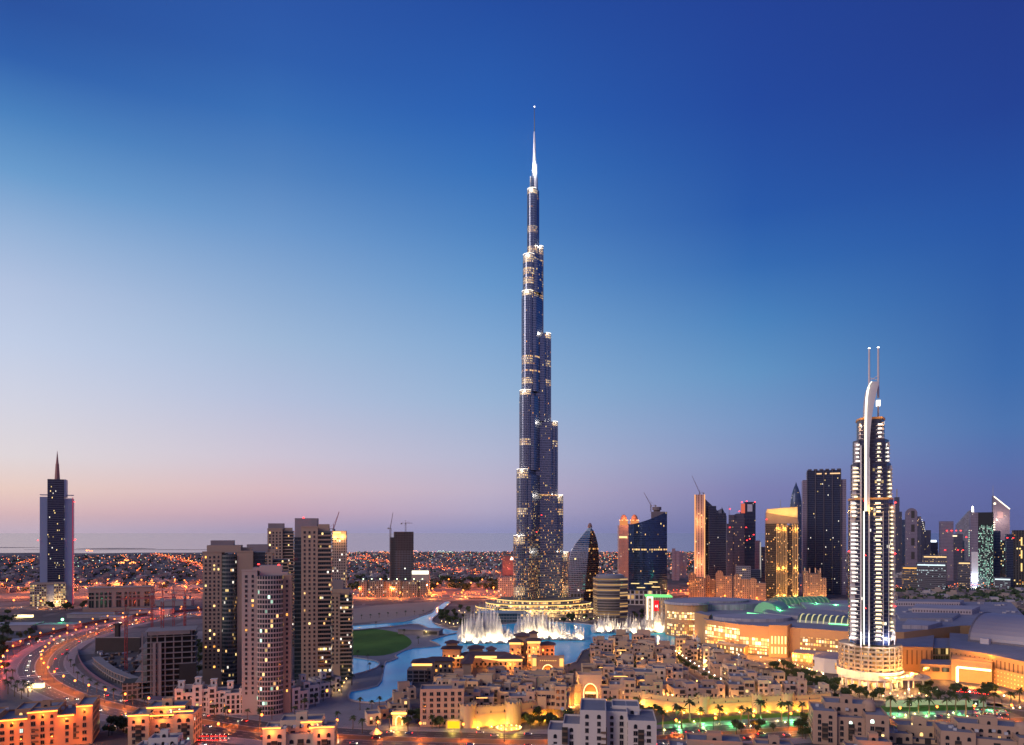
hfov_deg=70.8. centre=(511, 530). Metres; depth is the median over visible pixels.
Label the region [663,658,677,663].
old town house
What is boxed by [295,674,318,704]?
terrace house
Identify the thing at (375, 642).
lawn
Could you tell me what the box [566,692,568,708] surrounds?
old town house
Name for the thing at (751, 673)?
old town house
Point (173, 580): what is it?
villa
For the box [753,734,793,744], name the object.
apartment house
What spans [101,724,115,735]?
leafy tree
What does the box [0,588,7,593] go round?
villa
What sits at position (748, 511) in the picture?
office tower
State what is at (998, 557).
office tower
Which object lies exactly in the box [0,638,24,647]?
site shed
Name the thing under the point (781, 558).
golden tower
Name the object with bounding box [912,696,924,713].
palm tree
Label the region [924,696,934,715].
palm tree
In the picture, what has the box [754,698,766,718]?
palm tree
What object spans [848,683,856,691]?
leafy tree
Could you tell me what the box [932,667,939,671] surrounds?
window
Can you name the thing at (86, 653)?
ground
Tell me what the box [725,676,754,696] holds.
old town house
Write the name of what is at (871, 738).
apartment house
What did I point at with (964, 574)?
hall
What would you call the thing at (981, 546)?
green lit tower
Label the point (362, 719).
palm tree
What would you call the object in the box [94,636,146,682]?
building site
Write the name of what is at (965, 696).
palm tree
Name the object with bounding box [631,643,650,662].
old town house
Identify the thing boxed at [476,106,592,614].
supertall tower
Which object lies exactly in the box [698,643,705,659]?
old town house
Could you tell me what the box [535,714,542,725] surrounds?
leafy tree
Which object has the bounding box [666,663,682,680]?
old town house
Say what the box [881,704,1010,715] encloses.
green lawn
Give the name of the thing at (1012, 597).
garden villa
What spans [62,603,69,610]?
leafy tree
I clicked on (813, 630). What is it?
shopping mall
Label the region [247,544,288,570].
apartment tower
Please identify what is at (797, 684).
old town house
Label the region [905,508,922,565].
round top tower
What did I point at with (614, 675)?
old town house
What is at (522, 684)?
old town house
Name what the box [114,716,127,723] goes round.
leafy tree
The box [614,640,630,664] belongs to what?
old town house
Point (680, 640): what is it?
old town house
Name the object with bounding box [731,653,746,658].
old town house
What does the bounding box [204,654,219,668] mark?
windows
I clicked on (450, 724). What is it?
lit door
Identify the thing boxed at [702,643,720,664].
old town house
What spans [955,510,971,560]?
wedge tower
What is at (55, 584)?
office tower
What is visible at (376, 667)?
quay edge
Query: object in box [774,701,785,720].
palm tree
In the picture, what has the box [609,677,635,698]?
old town house
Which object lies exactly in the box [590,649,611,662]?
old town house
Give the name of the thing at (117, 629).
concrete pylon
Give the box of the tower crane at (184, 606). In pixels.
[168,590,190,625]
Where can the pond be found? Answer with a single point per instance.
(360, 665)
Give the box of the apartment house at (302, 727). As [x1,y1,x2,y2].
[262,710,336,744]
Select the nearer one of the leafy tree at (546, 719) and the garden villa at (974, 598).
the leafy tree at (546, 719)
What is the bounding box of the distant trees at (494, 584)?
[0,551,1023,614]
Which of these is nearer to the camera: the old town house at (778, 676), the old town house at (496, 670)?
the old town house at (778, 676)
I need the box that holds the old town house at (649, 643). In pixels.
[632,640,653,658]
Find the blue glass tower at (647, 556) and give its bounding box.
[628,507,666,604]
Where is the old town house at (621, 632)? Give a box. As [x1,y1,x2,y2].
[612,629,628,639]
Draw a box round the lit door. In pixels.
[447,721,459,727]
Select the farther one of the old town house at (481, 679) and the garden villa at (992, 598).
the garden villa at (992, 598)
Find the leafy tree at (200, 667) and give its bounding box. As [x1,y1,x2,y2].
[197,664,202,673]
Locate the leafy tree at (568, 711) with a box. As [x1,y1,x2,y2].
[562,708,573,715]
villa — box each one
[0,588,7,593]
[5,575,14,579]
[7,581,16,584]
[10,587,18,592]
[23,576,33,579]
[77,578,87,581]
[79,588,87,593]
[89,579,98,583]
[110,581,122,585]
[137,581,148,584]
[170,578,177,582]
[171,587,183,591]
[189,580,197,583]
[190,588,200,593]
[195,574,202,578]
[442,581,450,585]
[895,592,909,596]
[902,590,918,594]
[906,595,922,598]
[920,590,935,594]
[923,596,934,598]
[931,587,948,591]
[938,594,949,598]
[946,590,965,595]
[949,587,965,591]
[959,598,977,601]
[966,590,975,594]
[970,596,990,600]
[983,589,1001,593]
[989,596,1001,600]
[998,592,1014,595]
[1000,599,1022,603]
[1005,596,1020,601]
[1011,602,1023,607]
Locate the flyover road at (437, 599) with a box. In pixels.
[353,596,502,599]
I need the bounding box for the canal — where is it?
[353,602,457,633]
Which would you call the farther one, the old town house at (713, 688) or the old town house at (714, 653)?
the old town house at (714, 653)
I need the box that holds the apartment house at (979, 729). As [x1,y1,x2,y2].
[933,714,1023,744]
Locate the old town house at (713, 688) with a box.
[698,679,724,697]
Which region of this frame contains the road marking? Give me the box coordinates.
[17,613,964,744]
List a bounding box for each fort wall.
[459,698,563,727]
[566,683,580,710]
[630,690,830,713]
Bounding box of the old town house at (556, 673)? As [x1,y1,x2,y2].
[551,671,562,678]
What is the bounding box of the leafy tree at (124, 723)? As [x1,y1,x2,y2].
[117,720,127,731]
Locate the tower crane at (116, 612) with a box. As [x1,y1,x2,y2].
[114,604,160,669]
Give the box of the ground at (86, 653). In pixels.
[0,552,1023,744]
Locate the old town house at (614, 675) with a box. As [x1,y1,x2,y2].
[607,669,634,684]
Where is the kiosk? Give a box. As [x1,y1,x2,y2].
[369,728,381,737]
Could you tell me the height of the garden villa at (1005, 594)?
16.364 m
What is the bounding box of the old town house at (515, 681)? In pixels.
[503,677,522,691]
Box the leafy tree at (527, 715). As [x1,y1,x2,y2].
[524,713,533,718]
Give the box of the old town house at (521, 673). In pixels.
[513,670,529,677]
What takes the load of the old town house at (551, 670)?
on the old town paving
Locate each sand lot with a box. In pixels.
[0,586,687,598]
[353,601,441,622]
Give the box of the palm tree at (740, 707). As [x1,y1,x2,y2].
[736,705,745,723]
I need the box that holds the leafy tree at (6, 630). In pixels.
[3,628,10,633]
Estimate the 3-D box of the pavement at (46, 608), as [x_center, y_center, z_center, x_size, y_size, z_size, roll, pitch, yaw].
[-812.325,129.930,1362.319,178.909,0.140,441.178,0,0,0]
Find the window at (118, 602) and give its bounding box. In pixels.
[116,599,121,606]
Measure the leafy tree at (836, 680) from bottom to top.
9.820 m
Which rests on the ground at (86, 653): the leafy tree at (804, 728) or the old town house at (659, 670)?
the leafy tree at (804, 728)
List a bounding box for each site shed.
[0,622,42,630]
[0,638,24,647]
[37,622,82,629]
[67,612,120,617]
[99,615,132,619]
[129,608,173,614]
[155,599,194,605]
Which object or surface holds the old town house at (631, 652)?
on the old town paving
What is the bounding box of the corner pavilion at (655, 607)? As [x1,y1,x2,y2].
[644,594,672,624]
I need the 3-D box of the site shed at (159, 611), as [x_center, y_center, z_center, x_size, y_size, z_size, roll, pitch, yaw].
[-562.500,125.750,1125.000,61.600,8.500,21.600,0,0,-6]
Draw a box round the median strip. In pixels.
[35,613,1023,743]
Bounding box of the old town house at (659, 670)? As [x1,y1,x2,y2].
[632,665,664,680]
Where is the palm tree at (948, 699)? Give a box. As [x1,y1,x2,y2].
[941,696,952,715]
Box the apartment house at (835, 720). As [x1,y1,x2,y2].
[808,694,888,744]
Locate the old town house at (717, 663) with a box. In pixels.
[710,654,737,677]
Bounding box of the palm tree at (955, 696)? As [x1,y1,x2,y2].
[948,693,960,713]
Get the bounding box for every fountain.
[457,623,514,643]
[513,622,561,639]
[559,632,583,639]
[591,623,653,633]
[641,618,664,632]
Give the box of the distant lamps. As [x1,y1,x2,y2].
[1,550,957,596]
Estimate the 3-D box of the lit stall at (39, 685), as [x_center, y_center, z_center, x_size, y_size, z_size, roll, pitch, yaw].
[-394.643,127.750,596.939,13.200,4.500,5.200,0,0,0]
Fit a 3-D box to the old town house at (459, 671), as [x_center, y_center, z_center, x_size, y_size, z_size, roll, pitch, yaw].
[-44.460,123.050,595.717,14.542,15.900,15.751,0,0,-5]
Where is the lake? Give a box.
[349,622,698,701]
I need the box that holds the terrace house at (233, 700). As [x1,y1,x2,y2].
[225,680,241,714]
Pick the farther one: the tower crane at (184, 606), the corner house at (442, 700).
the tower crane at (184, 606)
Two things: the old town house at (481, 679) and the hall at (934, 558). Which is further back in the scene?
the hall at (934, 558)
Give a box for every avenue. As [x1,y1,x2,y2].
[0,590,161,610]
[359,560,480,574]
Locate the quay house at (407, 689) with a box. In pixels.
[392,681,415,699]
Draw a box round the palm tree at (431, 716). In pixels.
[428,714,436,727]
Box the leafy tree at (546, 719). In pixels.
[544,716,551,725]
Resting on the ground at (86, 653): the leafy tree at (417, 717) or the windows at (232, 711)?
the leafy tree at (417, 717)
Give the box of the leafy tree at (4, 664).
[0,662,9,668]
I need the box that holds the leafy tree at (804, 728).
[798,725,810,738]
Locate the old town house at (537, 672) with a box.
[523,670,550,680]
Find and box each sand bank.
[0,547,39,547]
[76,548,155,548]
[84,549,202,549]
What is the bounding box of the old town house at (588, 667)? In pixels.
[576,663,602,683]
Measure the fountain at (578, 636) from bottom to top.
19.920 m
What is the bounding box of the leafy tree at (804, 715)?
[800,712,807,720]
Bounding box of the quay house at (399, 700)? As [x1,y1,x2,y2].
[387,691,409,709]
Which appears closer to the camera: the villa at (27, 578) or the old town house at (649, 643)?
the old town house at (649, 643)
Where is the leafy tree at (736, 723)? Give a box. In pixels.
[731,718,742,733]
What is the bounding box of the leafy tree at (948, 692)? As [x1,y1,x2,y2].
[946,690,954,696]
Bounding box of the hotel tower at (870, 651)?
[837,347,903,690]
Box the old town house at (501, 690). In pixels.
[486,681,516,704]
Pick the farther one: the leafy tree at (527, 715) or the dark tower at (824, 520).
the dark tower at (824, 520)
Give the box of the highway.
[8,585,993,599]
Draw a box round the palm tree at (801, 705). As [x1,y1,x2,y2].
[797,701,806,711]
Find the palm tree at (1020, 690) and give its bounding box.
[1013,687,1023,707]
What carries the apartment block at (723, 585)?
on the ground at (86, 653)
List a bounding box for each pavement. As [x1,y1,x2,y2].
[2,612,1006,744]
[6,590,163,610]
[29,585,715,599]
[355,596,505,599]
[674,655,707,681]
[766,664,1023,710]
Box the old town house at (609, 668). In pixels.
[603,664,629,677]
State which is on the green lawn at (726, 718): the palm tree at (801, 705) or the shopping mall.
the palm tree at (801, 705)
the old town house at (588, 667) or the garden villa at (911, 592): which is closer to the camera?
the old town house at (588, 667)
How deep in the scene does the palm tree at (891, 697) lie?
503.90 m
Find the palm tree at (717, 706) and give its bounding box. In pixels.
[712,704,724,724]
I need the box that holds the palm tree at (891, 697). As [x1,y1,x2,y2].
[884,695,896,717]
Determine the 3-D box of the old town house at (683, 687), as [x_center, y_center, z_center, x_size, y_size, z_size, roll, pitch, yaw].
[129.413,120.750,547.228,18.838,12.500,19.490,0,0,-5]
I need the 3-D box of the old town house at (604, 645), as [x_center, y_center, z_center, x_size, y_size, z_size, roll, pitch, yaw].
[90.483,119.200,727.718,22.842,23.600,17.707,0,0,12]
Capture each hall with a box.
[411,570,429,593]
[896,633,1023,691]
[902,566,916,589]
[916,562,945,589]
[922,555,946,585]
[958,561,969,588]
[968,612,1023,646]
[994,577,1010,588]
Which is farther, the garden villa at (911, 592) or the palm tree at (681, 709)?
the garden villa at (911, 592)
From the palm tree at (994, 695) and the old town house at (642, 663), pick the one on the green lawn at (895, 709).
the palm tree at (994, 695)
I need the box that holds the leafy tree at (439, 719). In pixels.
[435,716,443,727]
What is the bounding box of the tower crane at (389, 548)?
[388,514,392,580]
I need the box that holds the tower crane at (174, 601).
[165,586,199,625]
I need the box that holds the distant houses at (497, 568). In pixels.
[0,551,938,577]
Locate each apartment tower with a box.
[202,540,266,685]
[241,563,291,715]
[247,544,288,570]
[267,523,294,646]
[294,517,331,684]
[332,531,346,587]
[332,579,352,679]
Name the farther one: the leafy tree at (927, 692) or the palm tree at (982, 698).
the leafy tree at (927, 692)
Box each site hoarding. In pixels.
[6,608,202,647]
[77,647,168,699]
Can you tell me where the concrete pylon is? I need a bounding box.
[113,623,121,636]
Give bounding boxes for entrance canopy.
[878,671,930,693]
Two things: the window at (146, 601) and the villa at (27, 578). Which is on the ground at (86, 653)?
the villa at (27, 578)
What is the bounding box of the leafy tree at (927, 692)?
[923,689,931,696]
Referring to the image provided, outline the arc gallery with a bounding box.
[92,656,168,684]
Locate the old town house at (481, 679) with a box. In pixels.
[466,673,493,690]
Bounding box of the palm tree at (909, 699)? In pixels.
[903,697,915,715]
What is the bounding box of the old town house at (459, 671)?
[454,668,462,676]
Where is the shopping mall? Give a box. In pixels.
[664,596,1022,673]
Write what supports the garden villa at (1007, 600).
on the ground at (86, 653)
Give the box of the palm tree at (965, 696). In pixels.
[958,693,973,715]
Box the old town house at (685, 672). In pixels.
[678,663,688,679]
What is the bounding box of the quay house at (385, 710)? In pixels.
[378,705,393,718]
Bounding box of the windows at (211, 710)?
[210,704,221,712]
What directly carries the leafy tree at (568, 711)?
on the ground at (86, 653)
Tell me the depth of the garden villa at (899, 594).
1326.47 m
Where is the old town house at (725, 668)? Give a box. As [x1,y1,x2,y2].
[720,659,745,682]
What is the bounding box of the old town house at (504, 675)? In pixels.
[500,668,519,680]
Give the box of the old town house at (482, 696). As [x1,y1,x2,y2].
[473,687,493,706]
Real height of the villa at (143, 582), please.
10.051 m
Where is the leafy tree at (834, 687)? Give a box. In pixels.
[829,683,839,692]
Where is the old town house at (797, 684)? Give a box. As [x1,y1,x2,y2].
[782,672,806,694]
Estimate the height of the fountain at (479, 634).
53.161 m
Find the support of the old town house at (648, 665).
on the old town paving
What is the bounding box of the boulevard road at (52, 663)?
[17,612,1023,744]
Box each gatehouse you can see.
[391,708,407,724]
[532,654,563,669]
[579,672,601,697]
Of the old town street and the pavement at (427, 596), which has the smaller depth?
the old town street
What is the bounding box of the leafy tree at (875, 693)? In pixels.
[871,690,878,699]
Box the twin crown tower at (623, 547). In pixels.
[618,514,638,580]
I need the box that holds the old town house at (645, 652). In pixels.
[636,645,652,662]
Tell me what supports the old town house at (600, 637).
on the old town paving
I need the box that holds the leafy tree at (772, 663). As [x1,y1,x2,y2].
[768,661,777,668]
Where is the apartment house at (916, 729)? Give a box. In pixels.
[889,716,948,744]
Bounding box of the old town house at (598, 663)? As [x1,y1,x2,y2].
[593,660,616,670]
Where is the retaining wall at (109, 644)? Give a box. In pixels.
[95,637,140,651]
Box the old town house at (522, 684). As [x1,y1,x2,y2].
[518,676,537,698]
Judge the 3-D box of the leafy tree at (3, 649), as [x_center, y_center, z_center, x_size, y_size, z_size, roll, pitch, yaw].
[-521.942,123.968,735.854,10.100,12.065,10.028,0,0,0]
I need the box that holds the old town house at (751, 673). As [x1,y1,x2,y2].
[727,669,756,679]
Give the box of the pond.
[353,658,378,673]
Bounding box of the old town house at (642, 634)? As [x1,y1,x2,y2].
[632,629,655,641]
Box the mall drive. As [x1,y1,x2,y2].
[766,665,1023,709]
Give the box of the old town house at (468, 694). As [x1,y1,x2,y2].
[464,686,478,702]
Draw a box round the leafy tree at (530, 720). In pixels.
[525,717,534,727]
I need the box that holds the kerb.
[16,612,1010,743]
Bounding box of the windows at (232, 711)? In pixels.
[226,705,234,713]
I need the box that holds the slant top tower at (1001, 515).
[992,496,1009,539]
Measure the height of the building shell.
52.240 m
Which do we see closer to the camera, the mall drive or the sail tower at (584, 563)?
the mall drive
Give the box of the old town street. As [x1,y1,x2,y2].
[676,658,707,679]
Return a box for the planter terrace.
[496,724,521,732]
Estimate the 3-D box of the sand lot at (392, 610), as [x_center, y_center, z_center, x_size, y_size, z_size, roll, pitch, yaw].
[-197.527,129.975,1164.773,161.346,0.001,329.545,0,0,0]
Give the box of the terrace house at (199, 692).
[192,676,208,713]
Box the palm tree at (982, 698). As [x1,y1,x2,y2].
[977,696,989,714]
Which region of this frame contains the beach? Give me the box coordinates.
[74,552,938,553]
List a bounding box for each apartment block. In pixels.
[672,548,678,579]
[679,552,686,577]
[689,572,703,596]
[705,575,714,596]
[716,570,731,597]
[733,574,748,598]
[749,578,765,600]
[803,568,826,596]
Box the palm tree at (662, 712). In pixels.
[658,710,668,729]
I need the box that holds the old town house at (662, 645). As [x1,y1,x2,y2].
[654,640,673,659]
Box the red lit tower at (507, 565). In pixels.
[502,556,512,575]
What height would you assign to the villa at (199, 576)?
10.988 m
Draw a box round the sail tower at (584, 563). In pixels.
[569,523,598,601]
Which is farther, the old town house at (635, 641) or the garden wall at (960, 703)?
the old town house at (635, 641)
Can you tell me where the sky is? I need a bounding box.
[0,0,1023,532]
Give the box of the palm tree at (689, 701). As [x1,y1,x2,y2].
[683,699,695,721]
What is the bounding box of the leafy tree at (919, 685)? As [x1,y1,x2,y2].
[915,683,924,692]
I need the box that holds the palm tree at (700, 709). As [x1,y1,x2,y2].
[694,707,705,727]
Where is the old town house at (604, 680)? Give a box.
[602,675,607,684]
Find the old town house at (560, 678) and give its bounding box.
[556,674,574,681]
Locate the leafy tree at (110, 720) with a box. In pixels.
[106,716,114,724]
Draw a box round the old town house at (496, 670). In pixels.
[488,666,509,678]
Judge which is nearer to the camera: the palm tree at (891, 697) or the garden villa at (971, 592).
the palm tree at (891, 697)
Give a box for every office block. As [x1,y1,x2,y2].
[82,585,155,613]
[498,576,512,595]
[736,566,760,582]
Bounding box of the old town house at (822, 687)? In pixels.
[807,682,828,693]
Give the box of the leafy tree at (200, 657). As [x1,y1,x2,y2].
[196,654,202,663]
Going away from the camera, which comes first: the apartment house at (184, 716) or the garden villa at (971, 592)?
the apartment house at (184, 716)
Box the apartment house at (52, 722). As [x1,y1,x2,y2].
[0,695,99,744]
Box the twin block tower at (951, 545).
[939,521,963,580]
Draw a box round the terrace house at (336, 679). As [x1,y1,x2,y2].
[330,671,340,693]
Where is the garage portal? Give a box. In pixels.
[446,719,460,728]
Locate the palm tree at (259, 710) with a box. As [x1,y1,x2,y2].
[257,708,264,721]
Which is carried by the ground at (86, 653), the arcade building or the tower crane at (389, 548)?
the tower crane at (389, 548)
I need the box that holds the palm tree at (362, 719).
[358,718,366,732]
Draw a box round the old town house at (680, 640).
[675,635,696,655]
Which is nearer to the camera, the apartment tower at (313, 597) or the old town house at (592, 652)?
the apartment tower at (313, 597)
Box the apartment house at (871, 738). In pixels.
[843,731,891,744]
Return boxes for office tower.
[29,452,75,606]
[739,501,755,568]
[902,520,904,565]
[921,521,930,561]
[931,540,937,554]
[993,531,1004,583]
[1005,530,1023,587]
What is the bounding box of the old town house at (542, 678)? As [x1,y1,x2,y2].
[528,674,556,685]
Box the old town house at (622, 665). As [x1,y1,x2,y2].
[618,664,631,668]
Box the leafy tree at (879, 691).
[873,687,884,697]
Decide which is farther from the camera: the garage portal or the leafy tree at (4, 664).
the leafy tree at (4, 664)
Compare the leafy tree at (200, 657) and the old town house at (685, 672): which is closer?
the old town house at (685, 672)
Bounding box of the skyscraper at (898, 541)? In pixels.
[894,489,901,573]
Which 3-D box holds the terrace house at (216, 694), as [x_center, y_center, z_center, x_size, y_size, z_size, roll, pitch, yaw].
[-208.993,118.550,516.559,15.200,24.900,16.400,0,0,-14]
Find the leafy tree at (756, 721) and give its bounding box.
[754,719,763,724]
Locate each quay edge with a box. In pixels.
[347,622,700,703]
[353,601,459,634]
[353,657,379,674]
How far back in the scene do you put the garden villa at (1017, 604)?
1143.73 m
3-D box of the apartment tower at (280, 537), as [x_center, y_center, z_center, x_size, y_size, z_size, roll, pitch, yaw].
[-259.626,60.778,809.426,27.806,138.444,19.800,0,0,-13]
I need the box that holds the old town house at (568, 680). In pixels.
[561,673,576,704]
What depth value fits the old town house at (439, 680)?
518.16 m
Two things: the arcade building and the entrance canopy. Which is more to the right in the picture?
the entrance canopy
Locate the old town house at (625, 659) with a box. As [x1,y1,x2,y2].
[617,654,633,667]
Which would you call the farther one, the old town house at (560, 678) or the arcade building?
the old town house at (560, 678)
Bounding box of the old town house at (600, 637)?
[593,636,606,642]
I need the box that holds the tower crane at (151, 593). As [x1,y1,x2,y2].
[148,588,159,626]
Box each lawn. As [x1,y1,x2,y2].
[353,629,411,655]
[657,712,807,730]
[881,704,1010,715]
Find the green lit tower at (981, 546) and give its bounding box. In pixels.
[969,506,992,586]
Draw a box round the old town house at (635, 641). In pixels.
[632,639,656,643]
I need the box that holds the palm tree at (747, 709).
[743,707,752,726]
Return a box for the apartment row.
[359,580,427,596]
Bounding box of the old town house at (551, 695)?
[536,681,566,709]
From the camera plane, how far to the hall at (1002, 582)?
1552.08 m
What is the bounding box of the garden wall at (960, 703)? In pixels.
[886,700,985,706]
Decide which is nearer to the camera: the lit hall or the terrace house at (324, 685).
the terrace house at (324, 685)
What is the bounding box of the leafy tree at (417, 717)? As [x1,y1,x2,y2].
[413,714,419,722]
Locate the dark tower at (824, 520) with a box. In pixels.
[802,468,845,594]
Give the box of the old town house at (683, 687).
[667,679,697,697]
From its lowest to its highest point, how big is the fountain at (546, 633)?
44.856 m
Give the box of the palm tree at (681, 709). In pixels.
[675,706,686,728]
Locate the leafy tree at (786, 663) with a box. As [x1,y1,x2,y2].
[784,660,792,668]
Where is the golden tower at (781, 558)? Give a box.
[765,500,798,597]
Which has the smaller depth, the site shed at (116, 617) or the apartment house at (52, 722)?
the apartment house at (52, 722)
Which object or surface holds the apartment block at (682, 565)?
on the ground at (86, 653)
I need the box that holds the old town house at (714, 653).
[707,649,723,670]
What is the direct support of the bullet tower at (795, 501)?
on the ground at (86, 653)
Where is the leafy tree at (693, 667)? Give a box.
[690,665,697,672]
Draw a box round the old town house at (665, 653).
[657,649,675,662]
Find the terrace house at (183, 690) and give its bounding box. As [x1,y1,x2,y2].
[175,680,192,699]
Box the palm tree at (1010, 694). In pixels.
[1004,690,1015,708]
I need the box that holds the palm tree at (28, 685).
[24,683,32,696]
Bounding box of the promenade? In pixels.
[258,615,448,726]
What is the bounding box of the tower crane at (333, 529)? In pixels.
[330,512,338,530]
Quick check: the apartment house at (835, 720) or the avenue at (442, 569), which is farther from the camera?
the avenue at (442, 569)
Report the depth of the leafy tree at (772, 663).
667.61 m
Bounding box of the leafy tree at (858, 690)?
[854,687,864,697]
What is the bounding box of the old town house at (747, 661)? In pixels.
[738,659,765,668]
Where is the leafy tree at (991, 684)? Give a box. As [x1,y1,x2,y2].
[980,681,993,687]
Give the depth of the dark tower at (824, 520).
1472.79 m
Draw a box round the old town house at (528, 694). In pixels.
[509,682,534,701]
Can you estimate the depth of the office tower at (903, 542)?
2291.72 m
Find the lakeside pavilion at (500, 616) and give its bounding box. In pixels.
[475,610,528,622]
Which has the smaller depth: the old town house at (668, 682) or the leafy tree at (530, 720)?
the leafy tree at (530, 720)
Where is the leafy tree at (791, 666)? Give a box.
[788,663,795,669]
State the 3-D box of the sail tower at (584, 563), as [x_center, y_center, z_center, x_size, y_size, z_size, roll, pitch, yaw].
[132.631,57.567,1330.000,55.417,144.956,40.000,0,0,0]
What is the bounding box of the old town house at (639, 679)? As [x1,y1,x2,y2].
[636,676,643,685]
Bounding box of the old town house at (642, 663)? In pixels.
[636,659,655,667]
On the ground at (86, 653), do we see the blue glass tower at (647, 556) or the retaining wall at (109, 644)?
the blue glass tower at (647, 556)
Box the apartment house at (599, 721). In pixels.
[548,698,656,744]
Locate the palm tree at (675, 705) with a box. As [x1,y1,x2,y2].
[671,703,679,722]
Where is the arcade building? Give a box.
[601,685,639,699]
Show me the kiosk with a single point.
(376, 732)
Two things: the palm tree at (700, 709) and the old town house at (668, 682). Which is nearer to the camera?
the palm tree at (700, 709)
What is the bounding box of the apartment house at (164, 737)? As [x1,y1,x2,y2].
[137,728,190,744]
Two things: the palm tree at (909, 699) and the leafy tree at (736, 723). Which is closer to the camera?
the leafy tree at (736, 723)
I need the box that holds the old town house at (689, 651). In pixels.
[682,640,697,659]
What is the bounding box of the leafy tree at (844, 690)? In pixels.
[840,687,849,693]
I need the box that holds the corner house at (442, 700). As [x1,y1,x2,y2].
[420,679,463,726]
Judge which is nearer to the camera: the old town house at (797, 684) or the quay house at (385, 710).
the quay house at (385, 710)
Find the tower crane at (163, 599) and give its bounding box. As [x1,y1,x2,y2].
[120,590,175,627]
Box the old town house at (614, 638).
[608,635,631,646]
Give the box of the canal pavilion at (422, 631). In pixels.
[397,627,444,635]
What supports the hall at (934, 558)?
on the ground at (86, 653)
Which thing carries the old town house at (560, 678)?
on the old town paving
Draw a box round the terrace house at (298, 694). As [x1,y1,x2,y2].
[291,680,308,711]
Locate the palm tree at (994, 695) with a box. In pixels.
[988,692,1000,712]
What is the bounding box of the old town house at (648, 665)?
[645,663,669,679]
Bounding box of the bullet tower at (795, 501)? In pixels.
[789,483,801,573]
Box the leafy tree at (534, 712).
[532,710,541,715]
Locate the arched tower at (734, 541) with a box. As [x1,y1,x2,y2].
[726,513,753,584]
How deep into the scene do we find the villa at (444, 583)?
1701.81 m
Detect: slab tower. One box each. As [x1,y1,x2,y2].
[694,494,718,589]
[709,506,725,590]
[755,540,764,582]
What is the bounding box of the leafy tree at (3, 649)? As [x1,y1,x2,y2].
[0,646,6,654]
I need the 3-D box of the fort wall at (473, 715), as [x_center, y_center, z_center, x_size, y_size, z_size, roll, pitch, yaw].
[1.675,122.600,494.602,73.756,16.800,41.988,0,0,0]
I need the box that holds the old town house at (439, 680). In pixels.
[436,678,442,683]
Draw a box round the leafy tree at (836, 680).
[831,677,840,684]
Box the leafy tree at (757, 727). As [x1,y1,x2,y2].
[754,725,760,732]
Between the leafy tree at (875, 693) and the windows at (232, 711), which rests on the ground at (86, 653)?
the leafy tree at (875, 693)
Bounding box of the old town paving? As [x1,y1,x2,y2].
[418,646,834,728]
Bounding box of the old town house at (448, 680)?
[432,677,466,690]
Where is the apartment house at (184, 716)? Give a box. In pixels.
[127,696,201,744]
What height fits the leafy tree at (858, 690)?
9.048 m
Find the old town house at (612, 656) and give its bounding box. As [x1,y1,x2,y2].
[591,649,615,662]
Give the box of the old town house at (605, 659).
[595,656,614,664]
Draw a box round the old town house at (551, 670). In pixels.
[536,667,564,677]
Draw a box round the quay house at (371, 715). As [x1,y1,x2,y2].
[365,709,380,725]
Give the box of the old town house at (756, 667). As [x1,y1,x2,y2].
[748,663,761,672]
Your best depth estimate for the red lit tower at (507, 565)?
1888.00 m
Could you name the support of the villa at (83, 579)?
on the ground at (86, 653)
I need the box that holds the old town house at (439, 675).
[434,673,457,680]
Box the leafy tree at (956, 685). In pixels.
[948,683,961,693]
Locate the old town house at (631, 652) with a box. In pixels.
[618,649,634,663]
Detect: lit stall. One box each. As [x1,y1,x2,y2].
[14,614,33,616]
[26,682,44,687]
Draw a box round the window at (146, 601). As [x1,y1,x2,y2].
[144,599,149,605]
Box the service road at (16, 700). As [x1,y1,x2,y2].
[0,611,914,744]
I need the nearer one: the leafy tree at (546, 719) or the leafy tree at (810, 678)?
the leafy tree at (546, 719)
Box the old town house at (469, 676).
[463,675,473,679]
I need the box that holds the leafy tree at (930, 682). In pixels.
[924,680,933,685]
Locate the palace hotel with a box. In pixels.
[407,630,555,682]
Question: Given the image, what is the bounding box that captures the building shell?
[122,625,197,699]
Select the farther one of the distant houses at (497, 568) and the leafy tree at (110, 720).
the distant houses at (497, 568)
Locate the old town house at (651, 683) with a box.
[639,673,662,703]
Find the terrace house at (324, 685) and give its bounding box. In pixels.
[308,671,329,699]
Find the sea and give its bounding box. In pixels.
[0,533,1011,552]
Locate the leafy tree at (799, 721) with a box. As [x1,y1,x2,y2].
[795,717,806,726]
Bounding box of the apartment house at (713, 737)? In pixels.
[668,730,753,744]
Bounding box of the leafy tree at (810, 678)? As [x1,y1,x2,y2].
[806,675,816,683]
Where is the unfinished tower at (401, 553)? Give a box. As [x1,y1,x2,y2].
[390,532,413,580]
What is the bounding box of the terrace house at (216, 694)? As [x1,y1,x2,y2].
[208,678,232,714]
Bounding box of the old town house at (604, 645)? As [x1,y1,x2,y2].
[590,636,613,653]
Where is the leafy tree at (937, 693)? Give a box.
[932,689,942,699]
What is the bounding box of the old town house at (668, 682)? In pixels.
[662,678,673,694]
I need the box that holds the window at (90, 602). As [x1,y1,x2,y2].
[88,600,93,607]
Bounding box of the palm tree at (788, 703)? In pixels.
[781,701,794,723]
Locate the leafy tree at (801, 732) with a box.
[797,730,808,738]
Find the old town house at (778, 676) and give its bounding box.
[757,668,784,689]
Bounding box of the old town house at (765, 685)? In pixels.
[755,675,780,695]
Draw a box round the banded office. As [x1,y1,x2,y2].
[593,574,627,618]

